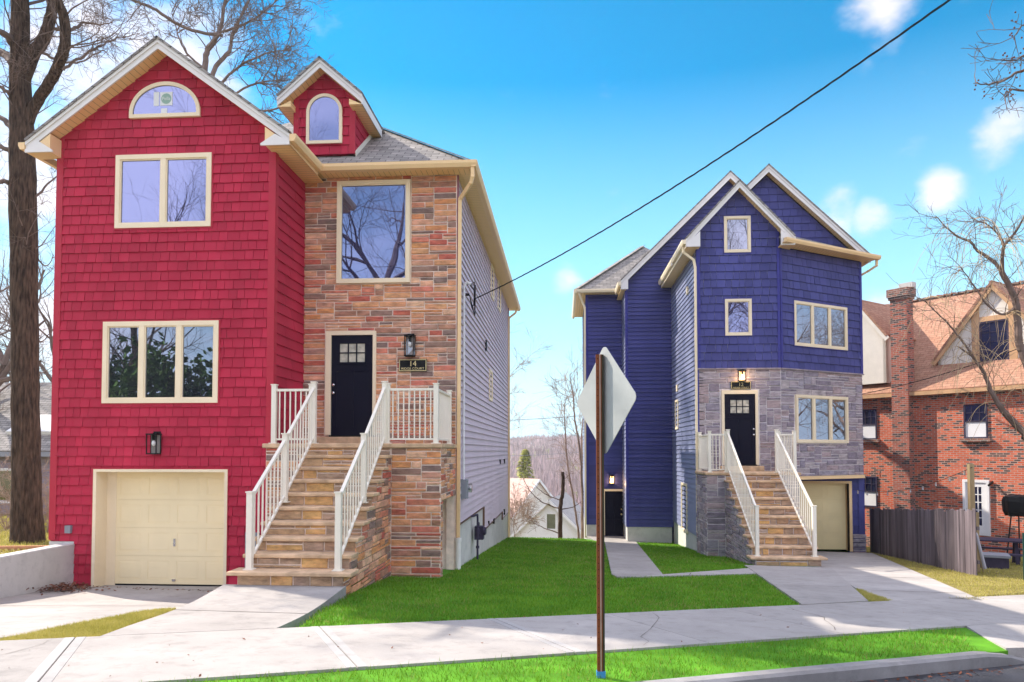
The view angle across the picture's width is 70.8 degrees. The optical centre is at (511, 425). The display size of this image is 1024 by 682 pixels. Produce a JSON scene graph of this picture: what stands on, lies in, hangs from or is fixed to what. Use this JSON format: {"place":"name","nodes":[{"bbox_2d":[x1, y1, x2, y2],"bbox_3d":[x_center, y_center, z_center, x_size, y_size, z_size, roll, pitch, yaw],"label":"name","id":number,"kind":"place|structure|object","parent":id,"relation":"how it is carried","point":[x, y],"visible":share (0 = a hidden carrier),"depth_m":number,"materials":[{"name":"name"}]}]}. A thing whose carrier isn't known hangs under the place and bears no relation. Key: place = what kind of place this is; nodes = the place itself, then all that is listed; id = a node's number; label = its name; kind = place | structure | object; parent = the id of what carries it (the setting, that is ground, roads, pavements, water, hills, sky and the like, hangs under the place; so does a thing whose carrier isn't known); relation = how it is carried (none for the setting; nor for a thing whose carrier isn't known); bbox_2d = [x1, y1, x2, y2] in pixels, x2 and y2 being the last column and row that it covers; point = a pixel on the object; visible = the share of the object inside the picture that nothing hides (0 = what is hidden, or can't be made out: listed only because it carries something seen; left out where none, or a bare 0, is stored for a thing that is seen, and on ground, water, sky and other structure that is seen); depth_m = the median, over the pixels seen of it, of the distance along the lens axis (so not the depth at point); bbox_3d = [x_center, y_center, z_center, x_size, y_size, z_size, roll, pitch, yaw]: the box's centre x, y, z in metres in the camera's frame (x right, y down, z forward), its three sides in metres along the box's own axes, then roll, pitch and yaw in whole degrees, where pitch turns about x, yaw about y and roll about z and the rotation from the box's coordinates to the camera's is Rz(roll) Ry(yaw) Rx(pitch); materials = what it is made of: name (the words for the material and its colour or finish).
{"place":"outdoors","nodes":[
{"label":"outdoors","id":0,"kind":"place"},
{"bbox_2d":[0,514,49,553],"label":"side yard","id":1,"kind":"structure","parent":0,"point":[1,552],"depth_m":15.42,"materials":[{"name":"yellow plant"}]},
{"bbox_2d":[0,453,48,530],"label":"shrub","id":2,"kind":"object","parent":1,"relation":"on","point":[8,526],"visible":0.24,"depth_m":18.60,"materials":[{"name":"brown plant"}]},
{"bbox_2d":[0,545,48,550],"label":"lattice fence","id":3,"kind":"object","parent":1,"relation":"on","point":[9,548],"visible":0.14,"depth_m":14.05,"materials":[{"name":"brown wood"}]},
{"bbox_2d":[0,454,49,516],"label":"shrub","id":4,"kind":"object","parent":1,"relation":"on","point":[46,477],"visible":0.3,"depth_m":19.62,"materials":[{"name":"brown plant"}]},
{"bbox_2d":[0,483,49,532],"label":"shrub","id":5,"kind":"object","parent":1,"relation":"on","point":[43,513],"visible":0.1,"depth_m":17.80,"materials":[{"name":"brown plant"}]},
{"bbox_2d":[0,476,49,532],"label":"shrub","id":6,"kind":"object","parent":1,"relation":"on","point":[44,501],"visible":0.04,"depth_m":18.51,"materials":[{"name":"brown plant"}]},
{"bbox_2d":[0,472,49,526],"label":"shrub","id":7,"kind":"object","parent":1,"relation":"on","point":[9,512],"visible":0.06,"depth_m":19.23,"materials":[{"name":"brown plant"}]},
{"bbox_2d":[0,382,51,513],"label":"house","id":8,"kind":"structure","parent":1,"relation":"on","point":[45,415],"depth_m":25.10,"materials":[{"name":"grey"}]},
{"bbox_2d":[0,468,10,502],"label":"window","id":9,"kind":"structure","parent":8,"relation":"in","point":[2,471],"depth_m":24.71,"materials":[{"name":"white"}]},
{"bbox_2d":[0,227,54,409],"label":"tree","id":10,"kind":"object","parent":1,"relation":"on","point":[4,374],"visible":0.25,"depth_m":26.57,"materials":[{"name":"brown plant"}]},
{"bbox_2d":[0,232,54,382],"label":"tree","id":11,"kind":"object","parent":1,"relation":"on","point":[4,358],"visible":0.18,"depth_m":32.79,"materials":[{"name":"brown plant"}]},
{"bbox_2d":[0,244,54,381],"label":"tree","id":12,"kind":"object","parent":1,"relation":"on","point":[43,369],"visible":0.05,"depth_m":35.22,"materials":[{"name":"brown plant"}]},
{"bbox_2d":[0,0,165,543],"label":"tree","id":13,"kind":"object","parent":1,"relation":"on","point":[22,56],"visible":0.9,"depth_m":15.74,"materials":[{"name":"brown plant"}]},
{"bbox_2d":[73,0,337,122],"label":"tree","id":14,"kind":"object","parent":1,"relation":"on","point":[213,42],"visible":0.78,"depth_m":34.62,"materials":[{"name":"brown plant"}]},
{"bbox_2d":[0,638,74,681],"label":"sidewalk","id":15,"kind":"structure","parent":0,"point":[22,664],"depth_m":5.90,"materials":[{"name":"concrete"}]},
{"bbox_2d":[25,637,74,681],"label":"tooled edge","id":16,"kind":"object","parent":15,"relation":"on","point":[44,666],"visible":1,"depth_m":5.76,"materials":[{"name":"concrete"}]},
{"bbox_2d":[0,586,211,637],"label":"driveway","id":17,"kind":"structure","parent":0,"point":[26,613],"depth_m":10.87,"materials":[{"name":"concrete"}]},
{"bbox_2d":[0,543,73,597],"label":"retaining wall","id":18,"kind":"structure","parent":17,"relation":"on","point":[22,571],"depth_m":12.49,"materials":[{"name":"concrete"}]},
{"bbox_2d":[1,581,1020,681],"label":"fallen leaves","id":19,"kind":"object","parent":17,"relation":"on","point":[72,586],"visible":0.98,"depth_m":12.64,"materials":[{"name":"brown plant"}]},
{"bbox_2d":[39,627,356,681],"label":"sidewalk","id":20,"kind":"structure","parent":0,"point":[223,655],"depth_m":6.05,"materials":[{"name":"concrete"}]},
{"bbox_2d":[40,637,85,681],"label":"tooled edge","id":21,"kind":"object","parent":20,"relation":"on","point":[57,666],"visible":1,"depth_m":5.76,"materials":[{"name":"concrete"}]},
{"bbox_2d":[311,626,354,667],"bbox_3d":[-1.686,2.035,6.690,0.077,0.122,1.962,1,-2,-24],"label":"tooled edge","id":22,"kind":"object","parent":20,"relation":"on","point":[336,651],"visible":1,"depth_m":6.50,"materials":[{"name":"concrete"}]},
{"bbox_2d":[102,584,345,635],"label":"front path","id":23,"kind":"structure","parent":0,"point":[292,605],"depth_m":8.59,"materials":[{"name":"concrete"}]},
{"bbox_2d":[319,619,574,669],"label":"sidewalk","id":24,"kind":"structure","parent":0,"point":[414,643],"depth_m":6.87,"materials":[{"name":"concrete"}]},
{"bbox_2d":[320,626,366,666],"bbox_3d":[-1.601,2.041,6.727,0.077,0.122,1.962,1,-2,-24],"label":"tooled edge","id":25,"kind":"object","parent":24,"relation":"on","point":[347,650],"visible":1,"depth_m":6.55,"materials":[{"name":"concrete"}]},
{"bbox_2d":[489,618,572,652],"bbox_3d":[0.145,2.166,7.490,0.077,0.122,1.962,1,-2,-24],"label":"tooled edge","id":26,"kind":"object","parent":24,"relation":"on","point":[534,636],"visible":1,"depth_m":7.32,"materials":[{"name":"concrete"}]},
{"bbox_2d":[0,0,1023,443],"label":"sky","id":27,"kind":"structure","parent":0,"point":[574,116],"materials":[{"name":"blue"}]},
{"bbox_2d":[510,433,582,505],"bbox_3d":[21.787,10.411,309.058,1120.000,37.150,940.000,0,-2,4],"label":"terrain","id":28,"kind":"structure","parent":0,"point":[551,462],"depth_m":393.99,"materials":[{"name":"brown plant"}]},
{"bbox_2d":[18,35,520,595],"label":"house","id":29,"kind":"structure","parent":28,"relation":"on","point":[280,355],"depth_m":13.61,"materials":[{"name":"red wood"}]},
{"bbox_2d":[101,320,218,402],"bbox_3d":[-6.575,-1.187,13.482,2.242,1.535,0.085,0,-2,4],"label":"window","id":30,"kind":"structure","parent":29,"relation":"in","point":[143,361],"depth_m":13.47,"materials":[{"name":"clear glass"}]},
{"bbox_2d":[101,585,219,590],"bbox_3d":[-6.531,3.185,13.555,2.850,0.300,0.470,0,-2,4],"label":"garage threshold","id":31,"kind":"object","parent":29,"relation":"attached to","point":[209,588],"visible":0.08,"depth_m":13.48,"materials":[{"name":"concrete"}]},
{"bbox_2d":[114,152,211,227],"bbox_3d":[-6.572,-4.427,13.595,1.873,1.398,0.085,0,-2,4],"label":"window","id":32,"kind":"structure","parent":29,"relation":"in","point":[171,189],"depth_m":13.58,"materials":[{"name":"glass"}]},
{"bbox_2d":[129,81,200,118],"bbox_3d":[-6.565,-6.167,13.636,1.387,0.680,0.065,0,-2,4],"label":"window","id":33,"kind":"structure","parent":29,"relation":"in","point":[165,99],"depth_m":13.62,"materials":[{"name":"glass"}]},
{"bbox_2d":[115,472,223,584],"bbox_3d":[-6.425,1.947,13.686,2.283,2.124,0.100,0,-2,4],"label":"garage door","id":34,"kind":"structure","parent":29,"relation":"in","point":[170,525],"depth_m":13.68,"materials":[{"name":"paint"}]},
{"bbox_2d":[306,93,342,143],"bbox_3d":[-3.941,-6.445,15.135,0.769,1.062,0.065,0,-2,4],"label":"window","id":35,"kind":"structure","parent":29,"relation":"in","point":[324,118],"depth_m":15.12,"materials":[{"name":"clear glass"}]},
{"bbox_2d":[331,335,372,434],"bbox_3d":[-3.283,-0.832,14.755,0.871,2.056,0.140,0,-2,4],"label":"door","id":36,"kind":"structure","parent":29,"relation":"in","point":[352,355],"depth_m":14.78,"materials":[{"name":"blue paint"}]},
{"bbox_2d":[336,179,410,283],"bbox_3d":[-2.857,-3.998,14.866,1.530,2.133,0.100,0,-2,4],"label":"window","id":37,"kind":"structure","parent":29,"relation":"in","point":[373,236],"depth_m":14.87,"materials":[{"name":"glass"}]},
{"bbox_2d":[489,369,492,401],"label":"window","id":38,"kind":"structure","parent":29,"relation":"in","point":[490,371],"depth_m":21.51,"materials":[{"name":"beige paint"}]},
{"bbox_2d":[490,263,493,300],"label":"window","id":39,"kind":"structure","parent":29,"relation":"in","point":[492,269],"depth_m":21.83,"materials":[{"name":"beige paint"}]},
{"bbox_2d":[497,280,500,312],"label":"window","id":40,"kind":"structure","parent":29,"relation":"in","point":[499,307],"depth_m":24.21,"materials":[{"name":"beige paint"}]},
{"bbox_2d":[473,0,950,299],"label":"service cable","id":41,"kind":"object","parent":29,"relation":"attached to","point":[863,60],"visible":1,"depth_m":9.21,"materials":[{"name":"black rubber"}]},
{"bbox_2d":[516,449,534,478],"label":"evergreen tree","id":42,"kind":"object","parent":28,"relation":"on","point":[522,465],"visible":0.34,"depth_m":99.63,"materials":[{"name":"green plant"}]},
{"bbox_2d":[510,475,546,536],"bbox_3d":[0.563,4.531,35.151,2.478,4.262,2.508,0,-2,4],"label":"shrub","id":43,"kind":"object","parent":28,"relation":"on","point":[521,503],"visible":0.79,"depth_m":35.05,"materials":[{"name":"beige plant"}]},
{"bbox_2d":[510,478,552,534],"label":"house","id":44,"kind":"structure","parent":28,"relation":"on","point":[536,490],"depth_m":73.92,"materials":[{"name":"beige paint"}]},
{"bbox_2d":[510,321,556,449],"bbox_3d":[-0.113,0.456,38.222,3.869,12.905,5.550,-1,-2,27],"label":"tree","id":45,"kind":"object","parent":28,"relation":"on","point":[521,363],"visible":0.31,"depth_m":38.61,"materials":[{"name":"brown plant"}]},
{"bbox_2d":[510,492,583,538],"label":"house","id":46,"kind":"structure","parent":28,"relation":"on","point":[550,515],"depth_m":60.03,"materials":[{"name":"white"}]},
{"bbox_2d":[545,512,556,530],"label":"window","id":47,"kind":"structure","parent":46,"relation":"in","point":[550,517],"depth_m":59.89,"materials":[{"name":"white"}]},
{"bbox_2d":[518,468,581,537],"bbox_3d":[1.815,4.238,32.901,3.374,4.559,1.209,0,-2,-8],"label":"tree","id":48,"kind":"object","parent":28,"relation":"on","point":[560,515],"visible":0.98,"depth_m":32.95,"materials":[{"name":"brown plant"}]},
{"bbox_2d":[533,337,583,538],"bbox_3d":[2.718,1.138,32.980,3.631,10.624,3.728,0,-2,4],"label":"tree","id":49,"kind":"object","parent":28,"relation":"on","point":[581,482],"visible":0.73,"depth_m":32.96,"materials":[{"name":"brown plant"}]},
{"bbox_2d":[540,355,582,538],"bbox_3d":[3.025,1.701,35.737,3.584,10.384,3.676,0,-2,4],"label":"tree","id":50,"kind":"object","parent":28,"relation":"on","point":[570,482],"visible":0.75,"depth_m":35.96,"materials":[{"name":"brown plant"}]},
{"bbox_2d":[542,381,582,481],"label":"tree","id":51,"kind":"object","parent":28,"relation":"on","point":[581,424],"visible":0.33,"depth_m":42.09,"materials":[{"name":"brown plant"}]},
{"bbox_2d":[572,164,880,566],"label":"house","id":52,"kind":"structure","parent":28,"relation":"on","point":[722,320],"depth_m":22.85,"materials":[{"name":"blue wood"}]},
{"bbox_2d":[605,491,623,534],"bbox_3d":[4.109,3.530,28.965,0.746,1.775,0.125,0,-2,4],"label":"door","id":53,"kind":"structure","parent":52,"relation":"in","point":[614,525],"depth_m":28.97,"materials":[{"name":"black paint"}]},
{"bbox_2d":[675,399,678,429],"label":"window","id":54,"kind":"structure","parent":52,"relation":"in","point":[676,401],"depth_m":25.75,"materials":[{"name":"beige paint"}]},
{"bbox_2d":[681,482,687,533],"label":"window","id":55,"kind":"structure","parent":52,"relation":"in","point":[684,529],"depth_m":24.55,"materials":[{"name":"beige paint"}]},
{"bbox_2d":[724,216,750,252],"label":"window","id":56,"kind":"structure","parent":52,"relation":"in","point":[737,229],"depth_m":22.17,"materials":[{"name":"glass"}]},
{"bbox_2d":[725,299,751,335],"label":"window","id":57,"kind":"structure","parent":52,"relation":"in","point":[738,312],"depth_m":22.07,"materials":[{"name":"clear glass"}]},
{"bbox_2d":[724,394,755,464],"bbox_3d":[6.947,0.110,21.926,0.926,2.150,0.140,0,-2,4],"label":"door","id":58,"kind":"structure","parent":52,"relation":"in","point":[739,408],"depth_m":21.95,"materials":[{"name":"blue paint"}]},
{"bbox_2d":[794,300,847,349],"bbox_3d":[9.797,-3.154,22.843,2.455,1.397,0.085,1,-2,-28],"label":"window","id":59,"kind":"structure","parent":52,"relation":"in","point":[817,325],"depth_m":22.83,"materials":[{"name":"glass"}]},
{"bbox_2d":[795,394,848,442],"bbox_3d":[9.787,-0.194,22.726,2.398,1.484,0.100,1,-2,-28],"label":"window","id":60,"kind":"structure","parent":52,"relation":"in","point":[818,419],"depth_m":22.72,"materials":[{"name":"glass"}]},
{"bbox_2d":[800,483,845,549],"bbox_3d":[9.723,3.013,23.986,2.693,2.193,0.060,0,-2,4],"label":"garage door","id":61,"kind":"structure","parent":52,"relation":"in","point":[829,499],"depth_m":23.90,"materials":[{"name":"paint"}]},
{"bbox_2d":[862,280,1023,553],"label":"house","id":62,"kind":"structure","parent":28,"relation":"on","point":[911,437],"depth_m":27.60,"materials":[{"name":"red brick"}]},
{"bbox_2d":[862,404,879,441],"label":"window","id":63,"kind":"structure","parent":62,"relation":"in","point":[869,412],"depth_m":29.55,"materials":[{"name":"glass"}]},
{"bbox_2d":[864,471,879,506],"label":"window","id":64,"kind":"structure","parent":62,"relation":"in","point":[870,480],"depth_m":29.46,"materials":[{"name":"glass"}]},
{"bbox_2d":[863,349,1015,393],"bbox_3d":[13.630,-1.804,23.499,0.023,1.385,7.773,1,-2,-25],"label":"overhead wire","id":65,"kind":"object","parent":62,"relation":"attached to","point":[937,375],"visible":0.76,"depth_m":23.42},
{"bbox_2d":[959,397,991,441],"bbox_3d":[16.857,-0.207,26.245,0.140,1.585,1.064,1,-2,-34],"label":"window","id":66,"kind":"structure","parent":62,"relation":"in","point":[981,434],"depth_m":26.25,"materials":[{"name":"glass"}]},
{"bbox_2d":[965,482,986,535],"bbox_3d":[16.886,3.021,26.170,0.050,1.904,0.703,1,-2,-34],"label":"french door","id":67,"kind":"structure","parent":62,"relation":"in","point":[980,488],"depth_m":26.03,"materials":[{"name":"white"}]},
{"bbox_2d":[979,319,1008,360],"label":"window","id":68,"kind":"structure","parent":62,"relation":"in","point":[990,332],"depth_m":26.48,"materials":[{"name":"glass"}]},
{"bbox_2d":[141,626,1007,681],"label":"verge","id":69,"kind":"structure","parent":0,"point":[976,640],"depth_m":6.39,"materials":[{"name":"plant"}]},
{"bbox_2d":[577,347,635,677],"bbox_3d":[0.718,0.932,5.801,0.087,3.149,0.868,1,-2,-25],"label":"street sign","id":70,"kind":"object","parent":69,"relation":"on","point":[606,400],"visible":1,"depth_m":5.80,"materials":[{"name":"silver metal"}]},
{"bbox_2d":[295,536,857,626],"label":"lawn","id":71,"kind":"structure","parent":0,"point":[445,571],"depth_m":11.23,"materials":[{"name":"plant"}]},
{"bbox_2d":[587,536,646,542],"bbox_3d":[4.033,4.658,27.930,2.200,0.500,1.980,0,-2,4],"label":"doorstep","id":72,"kind":"object","parent":71,"relation":"on","point":[614,538],"visible":0.23,"depth_m":28.14,"materials":[{"name":"concrete"}]},
{"bbox_2d":[494,613,709,654],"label":"sidewalk","id":73,"kind":"structure","parent":0,"point":[579,631],"depth_m":7.61,"materials":[{"name":"concrete"}]},
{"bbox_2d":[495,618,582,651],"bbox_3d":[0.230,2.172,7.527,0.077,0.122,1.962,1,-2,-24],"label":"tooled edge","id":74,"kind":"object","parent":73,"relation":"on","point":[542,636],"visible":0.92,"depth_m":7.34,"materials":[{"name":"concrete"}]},
{"bbox_2d":[604,541,661,577],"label":"side walk","id":75,"kind":"structure","parent":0,"point":[626,558],"depth_m":17.60,"materials":[{"name":"concrete"}]},
{"bbox_2d":[619,568,755,577],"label":"concrete walkway","id":76,"kind":"structure","parent":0,"point":[742,571],"depth_m":14.84,"materials":[{"name":"concrete"}]},
{"bbox_2d":[607,608,843,644],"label":"sidewalk","id":77,"kind":"structure","parent":0,"point":[720,626],"depth_m":8.29,"materials":[{"name":"concrete"}]},
{"bbox_2d":[745,565,867,604],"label":"front path","id":78,"kind":"structure","parent":0,"point":[820,583],"depth_m":13.09,"materials":[{"name":"concrete"}]},
{"bbox_2d":[726,602,995,635],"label":"sidewalk","id":79,"kind":"structure","parent":0,"point":[853,618],"depth_m":9.20,"materials":[{"name":"concrete"}]},
{"bbox_2d":[855,588,891,601],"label":"triangle grass","id":80,"kind":"structure","parent":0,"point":[869,596],"depth_m":11.44,"materials":[{"name":"yellow plant"}]},
{"bbox_2d":[817,551,977,600],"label":"driveway","id":81,"kind":"structure","parent":0,"point":[856,570],"depth_m":14.69,"materials":[{"name":"concrete"}]},
{"bbox_2d":[857,664,1023,681],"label":"street","id":82,"kind":"structure","parent":0,"point":[1009,673],"depth_m":6.65,"materials":[{"name":"grey asphalt"}]},
{"bbox_2d":[637,651,1023,681],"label":"kerb","id":83,"kind":"structure","parent":82,"relation":"on","point":[889,668],"depth_m":6.45,"materials":[{"name":"concrete"}]},
{"bbox_2d":[866,596,1023,623],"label":"sidewalk","id":84,"kind":"structure","parent":0,"point":[993,609],"depth_m":10.46,"materials":[{"name":"concrete"}]},
{"bbox_2d":[866,546,1023,599],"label":"dry grass strip","id":85,"kind":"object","parent":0,"point":[962,578],"visible":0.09,"depth_m":15.14,"materials":[{"name":"plant"}]},
{"bbox_2d":[869,507,979,575],"bbox_3d":[11.230,3.062,20.148,0.092,2.139,8.563,0,-2,12],"label":"board fence","id":86,"kind":"object","parent":85,"relation":"on","point":[941,538],"visible":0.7,"depth_m":18.82,"materials":[{"name":"grey wood"}]},
{"bbox_2d":[887,177,1023,458],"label":"weeping tree","id":87,"kind":"object","parent":85,"relation":"on","point":[1018,339],"visible":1,"depth_m":18.98,"materials":[{"name":"brown plant"}]},
{"bbox_2d":[967,464,979,571],"bbox_3d":[11.051,2.352,17.234,0.150,2.865,0.190,0,-2,4],"label":"wooden post","id":88,"kind":"object","parent":85,"relation":"on","point":[971,486],"visible":0.25,"depth_m":17.25,"materials":[{"name":"brown wood"}]},
{"bbox_2d":[853,467,971,495],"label":"string lights","id":89,"kind":"object","parent":88,"relation":"hanging from","point":[964,472],"visible":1,"depth_m":19.26,"materials":[{"name":"black glass"}]},
{"bbox_2d":[977,545,983,571],"bbox_3d":[10.968,3.132,16.758,0.307,0.996,0.165,-1,-2,35],"label":"wooden plank","id":90,"kind":"object","parent":85,"relation":"on","point":[980,558],"visible":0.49,"depth_m":16.80,"materials":[{"name":"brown wood"}]},
{"bbox_2d":[976,532,986,568],"bbox_3d":[10.980,2.937,16.900,0.311,0.857,0.088,0,-2,-7],"label":"pipe","id":91,"kind":"object","parent":85,"relation":"on","point":[981,555],"visible":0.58,"depth_m":16.86,"materials":[{"name":"grey metal"}]},
{"bbox_2d":[980,552,1010,568],"bbox_3d":[12.262,3.586,18.602,0.980,0.560,0.680,-1,-2,28],"label":"storage box","id":92,"kind":"object","parent":85,"relation":"on","point":[994,560],"visible":0.5,"depth_m":18.26,"materials":[{"name":"plastic"}]},
{"bbox_2d":[975,209,1022,307],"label":"tree","id":93,"kind":"object","parent":85,"relation":"on","point":[998,285],"visible":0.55,"depth_m":22.10,"materials":[{"name":"brown plant"}]},
{"bbox_2d":[980,537,1022,564],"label":"picnic table","id":94,"kind":"object","parent":85,"relation":"on","point":[1015,554],"visible":0.37,"depth_m":20.29,"materials":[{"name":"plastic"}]},
{"bbox_2d":[1001,494,1023,561],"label":"grill","id":95,"kind":"object","parent":85,"relation":"on","point":[1012,504],"visible":0.94,"depth_m":21.31,"materials":[{"name":"black metal"}]},
{"bbox_2d":[1022,533,1023,579],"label":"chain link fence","id":96,"kind":"object","parent":85,"relation":"on","point":[1023,552],"visible":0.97,"depth_m":15.24,"materials":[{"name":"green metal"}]},
{"bbox_2d":[961,0,1023,117],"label":"tree","id":97,"kind":"object","parent":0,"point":[1013,58],"visible":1,"depth_m":8.01,"materials":[{"name":"brown plant"}]},
{"bbox_2d":[966,622,1023,657],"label":"driveway apron","id":98,"kind":"object","parent":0,"point":[1009,637],"visible":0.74,"depth_m":8.32,"materials":[{"name":"concrete"}]},
{"bbox_2d":[996,595,1023,599],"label":"sidewalk","id":99,"kind":"structure","parent":0,"point":[1020,597],"depth_m":11.97,"materials":[{"name":"concrete"}]},
{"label":"grass wedge","id":100,"kind":"structure","parent":0,"visible":0},
{"bbox_2d":[0,606,177,640],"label":"grass","id":101,"kind":"structure","parent":100,"relation":"on","point":[92,627],"depth_m":7.31,"materials":[{"name":"yellow plant"}]}
]}

